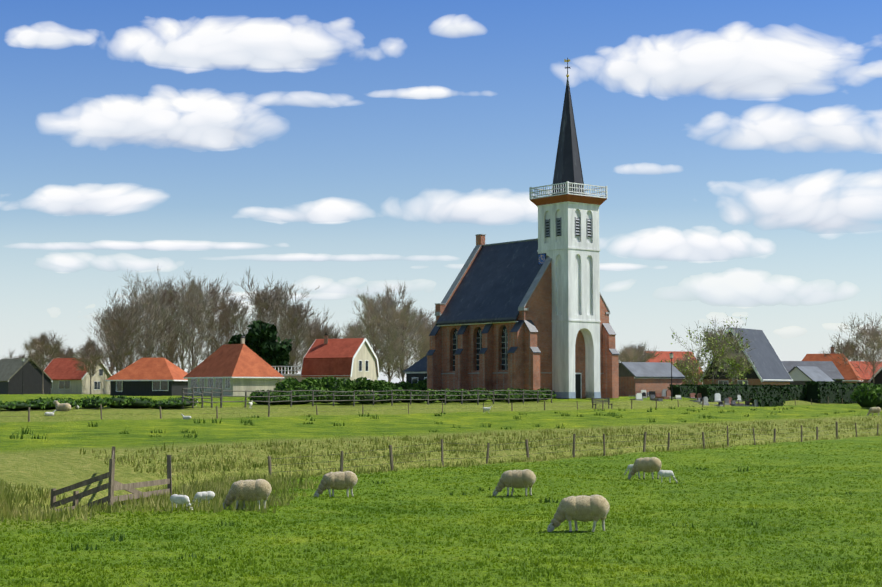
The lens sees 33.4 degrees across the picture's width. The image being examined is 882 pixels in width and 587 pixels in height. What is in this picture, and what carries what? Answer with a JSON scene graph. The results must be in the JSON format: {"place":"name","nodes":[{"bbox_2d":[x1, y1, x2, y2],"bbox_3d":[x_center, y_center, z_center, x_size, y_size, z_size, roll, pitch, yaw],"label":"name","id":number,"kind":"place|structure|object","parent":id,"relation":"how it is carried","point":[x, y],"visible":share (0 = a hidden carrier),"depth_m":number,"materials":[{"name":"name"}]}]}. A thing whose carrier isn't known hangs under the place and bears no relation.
{"place":"outdoors","nodes":[
{"label":"outdoors","id":0,"kind":"place"},
{"bbox_2d":[0,380,50,393],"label":"barn walls","id":1,"kind":"structure","parent":0,"point":[29,387],"depth_m":230.69,"materials":[{"name":"wood"}]},
{"bbox_2d":[0,358,52,381],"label":"barn roof","id":2,"kind":"structure","parent":1,"relation":"on","point":[10,369],"depth_m":232.37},
{"bbox_2d":[10,361,49,379],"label":"gable","id":3,"kind":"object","parent":1,"relation":"on","point":[28,370],"visible":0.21,"depth_m":231.07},
{"bbox_2d":[51,378,109,393],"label":"house walls","id":4,"kind":"structure","parent":0,"point":[80,386],"depth_m":246.54,"materials":[{"name":"paint"}]},
{"bbox_2d":[44,358,109,379],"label":"house roof","id":5,"kind":"structure","parent":4,"relation":"on","point":[61,368],"depth_m":248.46,"materials":[{"name":"tile"}]},
{"bbox_2d":[51,369,102,388],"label":"windows","id":6,"kind":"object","parent":4,"relation":"in","point":[67,385],"visible":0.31,"depth_m":246.94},
{"bbox_2d":[85,362,110,378],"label":"house gables","id":7,"kind":"object","parent":4,"relation":"on","point":[106,375],"visible":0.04,"depth_m":248.61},
{"bbox_2d":[106,358,187,379],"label":"house roof","id":8,"kind":"structure","parent":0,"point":[152,369],"depth_m":183.66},
{"bbox_2d":[110,381,187,395],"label":"dark house walls","id":9,"kind":"structure","parent":0,"point":[136,388],"depth_m":182.53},
{"bbox_2d":[116,381,167,390],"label":"windows","id":10,"kind":"structure","parent":9,"relation":"in","point":[158,386],"depth_m":181.81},
{"bbox_2d":[105,380,187,391],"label":"house trim","id":11,"kind":"structure","parent":9,"relation":"attached to","point":[148,380],"depth_m":181.92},
{"bbox_2d":[303,375,377,380],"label":"gambrel house walls","id":12,"kind":"structure","parent":0,"point":[370,377],"depth_m":175.54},
{"bbox_2d":[301,338,377,376],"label":"barn roof","id":13,"kind":"structure","parent":12,"relation":"on","point":[333,357],"depth_m":175.49,"materials":[{"name":"tile"}]},
{"bbox_2d":[312,361,368,379],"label":"windows","id":14,"kind":"structure","parent":12,"relation":"in","point":[360,365],"depth_m":175.33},
{"bbox_2d":[352,341,377,374],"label":"house gambrel gables","id":15,"kind":"object","parent":12,"relation":"on","point":[364,353],"visible":0.21,"depth_m":176.18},
{"bbox_2d":[220,390,551,407],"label":"fence","id":16,"kind":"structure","parent":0,"point":[373,394],"depth_m":108.41,"materials":[{"name":"grey wood"}]},
{"bbox_2d":[0,394,881,586],"bbox_3d":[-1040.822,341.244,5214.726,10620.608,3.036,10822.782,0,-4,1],"label":"terrain","id":17,"kind":"structure","parent":0,"point":[55,458],"depth_m":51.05,"materials":[{"name":"green plant"}]},
{"bbox_2d":[1,349,28,358],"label":"bare tree twigs","id":18,"kind":"object","parent":17,"relation":"on","point":[11,357],"visible":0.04,"depth_m":249.92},
{"bbox_2d":[21,330,67,393],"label":"bare tree","id":19,"kind":"object","parent":17,"relation":"on","point":[35,344],"depth_m":225.08,"materials":[{"name":"plant"}]},
{"bbox_2d":[34,338,69,368],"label":"bare tree twigs","id":20,"kind":"object","parent":17,"relation":"on","point":[60,355],"depth_m":259.43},
{"bbox_2d":[54,401,70,410],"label":"sheep","id":21,"kind":"object","parent":17,"relation":"on","point":[62,406],"visible":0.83,"depth_m":83.29},
{"bbox_2d":[62,346,78,357],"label":"bare tree twigs","id":22,"kind":"object","parent":17,"relation":"on","point":[71,355],"visible":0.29,"depth_m":274.74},
{"bbox_2d":[44,358,111,389],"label":"house trim","id":23,"kind":"structure","parent":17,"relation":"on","point":[83,377],"depth_m":247.47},
{"bbox_2d":[69,340,109,393],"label":"bare tree twigs","id":24,"kind":"object","parent":17,"relation":"on","point":[84,353],"depth_m":234.42,"materials":[{"name":"plant"}]},
{"bbox_2d":[0,395,201,409],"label":"hedge","id":25,"kind":"object","parent":17,"relation":"on","point":[68,400],"depth_m":87.90,"materials":[{"name":"plant"}]},
{"bbox_2d":[50,446,171,511],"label":"wooden gate","id":26,"kind":"structure","parent":17,"relation":"on","point":[112,485],"depth_m":38.04,"materials":[{"name":"brown wood"}]},
{"bbox_2d":[83,303,140,375],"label":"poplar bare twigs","id":27,"kind":"object","parent":17,"relation":"on","point":[104,346],"depth_m":254.99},
{"bbox_2d":[91,301,149,372],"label":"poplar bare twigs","id":28,"kind":"object","parent":17,"relation":"on","point":[117,322],"depth_m":244.05,"materials":[{"name":"plant"}]},
{"bbox_2d":[99,282,155,365],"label":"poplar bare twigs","id":29,"kind":"object","parent":17,"relation":"on","point":[131,306],"depth_m":262.09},
{"bbox_2d":[122,269,186,359],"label":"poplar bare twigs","id":30,"kind":"object","parent":17,"relation":"on","point":[155,299],"depth_m":249.91,"materials":[{"name":"plant"}]},
{"bbox_2d":[139,281,181,362],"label":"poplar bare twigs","id":31,"kind":"object","parent":17,"relation":"on","point":[156,320],"depth_m":274.88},
{"bbox_2d":[137,268,190,364],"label":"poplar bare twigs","id":32,"kind":"object","parent":17,"relation":"on","point":[173,341],"depth_m":257.20,"materials":[{"name":"plant"}]},
{"bbox_2d":[170,494,190,508],"bbox_3d":[-6.489,5.199,36.708,0.641,0.368,0.184,-2,-4,22],"label":"lamb","id":33,"kind":"object","parent":17,"relation":"on","point":[178,499],"visible":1,"depth_m":36.66},
{"bbox_2d":[160,277,210,372],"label":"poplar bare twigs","id":34,"kind":"object","parent":17,"relation":"on","point":[184,329],"depth_m":269.73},
{"bbox_2d":[172,271,225,370],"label":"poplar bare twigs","id":35,"kind":"object","parent":17,"relation":"on","point":[194,292],"depth_m":249.93,"materials":[{"name":"plant"}]},
{"bbox_2d":[182,387,222,408],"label":"metal fence","id":36,"kind":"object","parent":17,"relation":"on","point":[201,397],"depth_m":94.16,"materials":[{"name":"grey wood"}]},
{"bbox_2d":[177,277,242,363],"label":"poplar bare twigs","id":37,"kind":"object","parent":17,"relation":"on","point":[216,303],"depth_m":261.72,"materials":[{"name":"plant"}]},
{"bbox_2d":[200,290,251,354],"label":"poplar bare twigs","id":38,"kind":"object","parent":17,"relation":"on","point":[222,322],"depth_m":254.79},
{"bbox_2d":[188,338,279,395],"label":"orange house walls","id":39,"kind":"structure","parent":17,"relation":"on","point":[249,384],"depth_m":171.16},
{"bbox_2d":[191,378,229,391],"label":"windows","id":40,"kind":"structure","parent":39,"relation":"in","point":[210,383],"depth_m":173.74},
{"bbox_2d":[183,377,283,392],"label":"house trim","id":41,"kind":"structure","parent":39,"relation":"attached to","point":[197,378],"depth_m":172.35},
{"bbox_2d":[184,344,283,376],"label":"house roof","id":42,"kind":"structure","parent":39,"relation":"on","point":[234,360],"depth_m":172.89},
{"bbox_2d":[224,479,271,505],"bbox_3d":[-4.937,5.081,37.528,1.235,0.697,0.496,0,-4,1],"label":"sheep","id":43,"kind":"object","parent":17,"relation":"on","point":[254,490],"visible":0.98,"depth_m":37.37},
{"bbox_2d":[228,267,290,340],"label":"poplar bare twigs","id":44,"kind":"object","parent":17,"relation":"on","point":[262,302],"depth_m":239.37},
{"bbox_2d":[228,320,291,373],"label":"evergreen","id":45,"kind":"object","parent":17,"relation":"on","point":[265,345],"depth_m":213.03,"materials":[{"name":"plant"}]},
{"bbox_2d":[244,273,319,369],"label":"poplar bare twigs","id":46,"kind":"object","parent":17,"relation":"on","point":[277,290],"depth_m":245.45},
{"bbox_2d":[280,376,302,381],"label":"house extension walls","id":47,"kind":"structure","parent":17,"relation":"on","point":[299,378],"depth_m":182.96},
{"bbox_2d":[272,366,301,373],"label":"house railing","id":48,"kind":"object","parent":47,"relation":"on","point":[284,370],"visible":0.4,"depth_m":183.46,"materials":[{"name":"white paint"}]},
{"bbox_2d":[275,296,316,373],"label":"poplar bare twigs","id":49,"kind":"object","parent":17,"relation":"on","point":[295,312],"depth_m":237.36,"materials":[{"name":"plant"}]},
{"bbox_2d":[298,308,336,371],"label":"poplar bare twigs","id":50,"kind":"object","parent":17,"relation":"on","point":[311,325],"depth_m":249.40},
{"bbox_2d":[274,376,370,392],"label":"shrubs","id":51,"kind":"object","parent":17,"relation":"on","point":[321,383],"depth_m":152.52,"materials":[{"name":"plant"}]},
{"bbox_2d":[304,322,341,351],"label":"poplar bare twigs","id":52,"kind":"object","parent":17,"relation":"on","point":[316,333],"depth_m":243.69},
{"bbox_2d":[301,339,379,379],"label":"house trim","id":53,"kind":"structure","parent":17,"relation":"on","point":[359,348],"depth_m":175.93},
{"bbox_2d":[337,318,369,343],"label":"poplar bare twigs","id":54,"kind":"object","parent":17,"relation":"on","point":[349,335],"depth_m":228.79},
{"bbox_2d":[347,286,393,371],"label":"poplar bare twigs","id":55,"kind":"object","parent":17,"relation":"on","point":[370,303],"depth_m":213.06,"materials":[{"name":"plant"}]},
{"bbox_2d":[369,283,410,381],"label":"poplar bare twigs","id":56,"kind":"object","parent":17,"relation":"on","point":[385,298],"depth_m":221.00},
{"bbox_2d":[356,379,426,391],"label":"shrubs behind fence","id":57,"kind":"object","parent":17,"relation":"on","point":[388,384],"depth_m":152.87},
{"bbox_2d":[368,297,424,381],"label":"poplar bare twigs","id":58,"kind":"object","parent":17,"relation":"on","point":[403,313],"depth_m":211.13,"materials":[{"name":"plant"}]},
{"bbox_2d":[247,386,555,404],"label":"church shrubs","id":59,"kind":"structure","parent":17,"relation":"on","point":[274,393],"depth_m":112.55,"materials":[{"name":"plant"}]},
{"bbox_2d":[407,308,435,364],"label":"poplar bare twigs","id":60,"kind":"object","parent":17,"relation":"on","point":[425,320],"depth_m":224.38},
{"bbox_2d":[413,322,435,356],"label":"poplar bare twigs","id":61,"kind":"object","parent":17,"relation":"on","point":[427,330],"depth_m":216.59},
{"bbox_2d":[4,399,857,421],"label":"fence posts","id":62,"kind":"object","parent":17,"relation":"on","point":[408,408],"visible":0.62,"depth_m":99.30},
{"bbox_2d":[9,405,858,578],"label":"field tufts","id":63,"kind":"object","parent":17,"relation":"on","point":[225,524],"visible":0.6,"depth_m":69.38,"materials":[{"name":"green plant"}]},
{"bbox_2d":[0,414,881,522],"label":"tall grass","id":64,"kind":"structure","parent":17,"relation":"on","point":[190,491],"depth_m":55.68,"materials":[{"name":"plant"}]},
{"bbox_2d":[493,487,531,495],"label":"sheep legs and head","id":65,"kind":"object","parent":17,"relation":"on","point":[496,492],"visible":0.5,"depth_m":42.51},
{"bbox_2d":[495,469,535,491],"bbox_3d":[2.157,5.416,42.495,1.174,0.677,0.555,0,-4,1],"label":"sheep","id":66,"kind":"object","parent":17,"relation":"on","point":[525,478],"visible":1,"depth_m":42.35},
{"bbox_2d":[268,421,878,473],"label":"fence posts","id":67,"kind":"object","parent":17,"relation":"on","point":[391,455],"visible":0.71,"depth_m":65.70,"materials":[{"name":"wood"}]},
{"bbox_2d":[271,424,877,472],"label":"wire fence","id":68,"kind":"object","parent":67,"relation":"attached to","point":[553,445],"visible":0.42,"depth_m":64.55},
{"bbox_2d":[547,520,604,531],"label":"sheep front legs","id":69,"kind":"object","parent":17,"relation":"on","point":[551,528],"visible":0.69,"depth_m":31.69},
{"bbox_2d":[553,392,600,397],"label":"tower plinth","id":70,"kind":"structure","parent":17,"relation":"on","point":[572,394],"depth_m":139.79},
{"bbox_2d":[551,494,609,526],"bbox_3d":[3.000,4.687,31.669,1.259,0.717,0.559,0,-4,1],"label":"sheep","id":71,"kind":"object","parent":17,"relation":"on","point":[585,508],"visible":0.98,"depth_m":31.52},
{"bbox_2d":[591,398,611,408],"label":"wooden bench","id":72,"kind":"object","parent":17,"relation":"on","point":[598,401],"visible":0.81,"depth_m":127.10,"materials":[{"name":"grey wood"}]},
{"bbox_2d":[618,340,661,362],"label":"bare tree behind church","id":73,"kind":"object","parent":17,"relation":"on","point":[636,354],"depth_m":198.49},
{"bbox_2d":[628,472,658,478],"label":"sheep legs","id":74,"kind":"object","parent":17,"relation":"on","point":[629,476],"visible":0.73,"depth_m":50.59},
{"bbox_2d":[630,457,661,475],"bbox_3d":[7.048,5.952,50.609,1.176,0.664,0.469,-2,-4,33],"label":"sheep","id":75,"kind":"object","parent":74,"relation":"attached to","point":[649,465],"visible":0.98,"depth_m":50.41},
{"bbox_2d":[619,377,681,395],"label":"brick shed walls","id":76,"kind":"structure","parent":17,"relation":"on","point":[628,386],"depth_m":162.33,"materials":[{"name":"brick"}]},
{"bbox_2d":[619,364,633,376],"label":"gable","id":77,"kind":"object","parent":76,"relation":"on","point":[624,371],"visible":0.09,"depth_m":162.65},
{"bbox_2d":[619,362,684,377],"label":"house roof","id":78,"kind":"structure","parent":76,"relation":"on","point":[649,369],"depth_m":163.57,"materials":[{"name":"tile"}]},
{"bbox_2d":[629,351,702,374],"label":"house roof","id":79,"kind":"structure","parent":17,"relation":"on","point":[664,355],"depth_m":213.08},
{"bbox_2d":[660,353,711,384],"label":"spring tree","id":80,"kind":"object","parent":17,"relation":"on","point":[688,363],"depth_m":197.64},
{"bbox_2d":[667,384,704,396],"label":"hedge","id":81,"kind":"object","parent":17,"relation":"on","point":[676,390],"depth_m":159.28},
{"bbox_2d":[636,390,740,400],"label":"gravestones","id":82,"kind":"object","parent":17,"relation":"on","point":[717,396],"visible":0.54,"depth_m":151.13,"materials":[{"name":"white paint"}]},
{"bbox_2d":[635,390,750,404],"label":"gravestones","id":83,"kind":"object","parent":17,"relation":"on","point":[668,393],"visible":0.4,"depth_m":153.16,"materials":[{"name":"grey stone"}]},
{"bbox_2d":[629,389,757,406],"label":"gravestones","id":84,"kind":"object","parent":17,"relation":"on","point":[705,401],"visible":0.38,"depth_m":148.53,"materials":[{"name":"grey stone"}]},
{"bbox_2d":[642,391,749,404],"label":"gravestones","id":85,"kind":"object","parent":17,"relation":"on","point":[701,399],"visible":0.46,"depth_m":147.28,"materials":[{"name":"black"}]},
{"bbox_2d":[647,392,752,405],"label":"gravestones","id":86,"kind":"object","parent":17,"relation":"on","point":[653,398],"visible":0.4,"depth_m":146.85,"materials":[{"name":"grey stone"}]},
{"bbox_2d":[670,316,754,384],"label":"spring tree","id":87,"kind":"object","parent":17,"relation":"on","point":[712,334],"depth_m":189.41,"materials":[{"name":"plant"}]},
{"bbox_2d":[712,349,756,384],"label":"tree","id":88,"kind":"object","parent":17,"relation":"on","point":[735,354],"depth_m":183.24,"materials":[{"name":"plant"}]},
{"bbox_2d":[699,327,792,384],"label":"black house trim","id":89,"kind":"structure","parent":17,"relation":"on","point":[756,371],"depth_m":198.54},
{"bbox_2d":[695,383,806,401],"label":"hedge","id":90,"kind":"object","parent":17,"relation":"on","point":[703,391],"depth_m":157.98,"materials":[{"name":"plant"}]},
{"bbox_2d":[750,397,784,406],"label":"low hedge","id":91,"kind":"object","parent":17,"relation":"on","point":[764,400],"depth_m":146.35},
{"bbox_2d":[788,366,834,381],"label":"house roof","id":92,"kind":"structure","parent":17,"relation":"on","point":[813,373],"depth_m":212.04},
{"bbox_2d":[781,361,844,379],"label":"house roof","id":93,"kind":"structure","parent":17,"relation":"on","point":[830,370],"depth_m":225.27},
{"bbox_2d":[802,353,862,379],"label":"house roof","id":94,"kind":"structure","parent":17,"relation":"on","point":[846,372],"depth_m":246.21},
{"bbox_2d":[804,381,881,403],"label":"tall hedge","id":95,"kind":"object","parent":17,"relation":"on","point":[812,392],"depth_m":169.50,"materials":[{"name":"plant"}]},
{"bbox_2d":[822,333,877,360],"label":"bare tree twigs","id":96,"kind":"object","parent":17,"relation":"on","point":[846,349],"depth_m":272.99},
{"bbox_2d":[820,313,881,382],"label":"bare tree","id":97,"kind":"object","parent":17,"relation":"on","point":[875,334],"depth_m":243.10,"materials":[{"name":"plant"}]},
{"bbox_2d":[849,361,881,379],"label":"house roof","id":98,"kind":"structure","parent":17,"relation":"on","point":[866,373],"depth_m":258.23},
{"bbox_2d":[850,383,881,407],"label":"bushes","id":99,"kind":"object","parent":17,"relation":"on","point":[855,393],"depth_m":148.09,"materials":[{"name":"plant"}]},
{"bbox_2d":[867,407,880,414],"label":"sheep","id":100,"kind":"object","parent":17,"relation":"on","point":[874,409],"visible":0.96,"depth_m":125.14},
{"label":"sheep hooves","id":101,"kind":"object","parent":17,"relation":"on","visible":0},
{"bbox_2d":[314,489,352,496],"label":"sheep legs and head","id":102,"kind":"object","parent":101,"relation":"on","point":[317,494],"visible":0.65,"depth_m":41.76},
{"bbox_2d":[316,471,357,493],"bbox_3d":[-2.962,5.385,41.888,1.172,0.664,0.490,0,-4,1],"label":"sheep","id":103,"kind":"object","parent":102,"relation":"attached to","point":[340,480],"visible":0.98,"depth_m":41.72},
{"bbox_2d":[0,0,881,383],"label":"sky","id":104,"kind":"structure","parent":0,"point":[340,147],"materials":[{"name":"blue"}]},
{"bbox_2d":[406,218,590,397],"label":"church trim","id":105,"kind":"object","parent":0,"point":[420,376],"visible":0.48,"depth_m":142.00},
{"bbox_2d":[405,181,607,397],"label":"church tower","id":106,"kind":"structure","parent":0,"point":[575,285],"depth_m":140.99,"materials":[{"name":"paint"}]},
{"bbox_2d":[427,57,618,397],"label":"church","id":107,"kind":"structure","parent":0,"point":[522,358],"depth_m":141.90,"materials":[{"name":"brick"}]},
{"bbox_2d":[412,326,507,383],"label":"church windows","id":108,"kind":"structure","parent":107,"relation":"attached to","point":[414,380],"depth_m":144.50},
{"bbox_2d":[403,240,618,371],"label":"church roof","id":109,"kind":"structure","parent":107,"relation":"attached to","point":[496,282],"depth_m":145.89,"materials":[{"name":"tile"}]},
{"bbox_2d":[435,234,609,373],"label":"stone trim","id":110,"kind":"structure","parent":107,"relation":"attached to","point":[534,284],"depth_m":144.26,"materials":[{"name":"stone"}]},
{"bbox_2d":[482,78,591,245],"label":"church lead","id":111,"kind":"object","parent":107,"relation":"attached to","point":[587,232],"visible":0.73,"depth_m":141.91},
{"bbox_2d":[552,80,584,194],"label":"church spire","id":112,"kind":"structure","parent":107,"relation":"attached to","point":[568,165],"depth_m":142.57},
{"bbox_2d":[530,194,606,205],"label":"balcony cornice","id":113,"kind":"structure","parent":107,"relation":"attached to","point":[569,198],"depth_m":141.34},
{"bbox_2d":[703,330,758,378],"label":"black a-frame gables","id":114,"kind":"object","parent":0,"point":[753,375],"visible":0.04,"depth_m":199.20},
{"bbox_2d":[703,379,789,384],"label":"house wall","id":115,"kind":"structure","parent":0,"point":[750,381],"depth_m":199.05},
{"bbox_2d":[719,365,746,384],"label":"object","id":116,"kind":"object","parent":115,"relation":"in","point":[726,382],"visible":0.15,"depth_m":199.08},
{"bbox_2d":[729,327,792,381],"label":"roof","id":117,"kind":"structure","parent":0,"point":[764,357],"depth_m":202.56,"materials":[{"name":"tile"}]},
{"bbox_2d":[790,381,806,384],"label":"grey shed gable walls","id":118,"kind":"structure","parent":0,"point":[798,382],"depth_m":210.75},
{"bbox_2d":[789,368,811,380],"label":"grey shed gables","id":119,"kind":"object","parent":118,"relation":"on","point":[796,374],"visible":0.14,"depth_m":210.85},
{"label":"left lamb face and legs","id":120,"kind":"object","parent":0,"visible":0},
{"bbox_2d":[191,491,214,503],"bbox_3d":[-6.166,5.300,38.103,0.617,0.353,0.177,1,-4,-18],"label":"lamb","id":121,"kind":"object","parent":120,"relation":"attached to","point":[201,495],"visible":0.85,"depth_m":38.04},
{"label":"right lamb face and legs","id":122,"kind":"object","parent":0,"visible":0},
{"bbox_2d":[658,470,675,480],"bbox_3d":[7.407,5.951,48.115,0.617,0.353,0.177,0,-4,-8],"label":"lamb","id":123,"kind":"object","parent":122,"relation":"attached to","point":[665,473],"visible":0.98,"depth_m":48.06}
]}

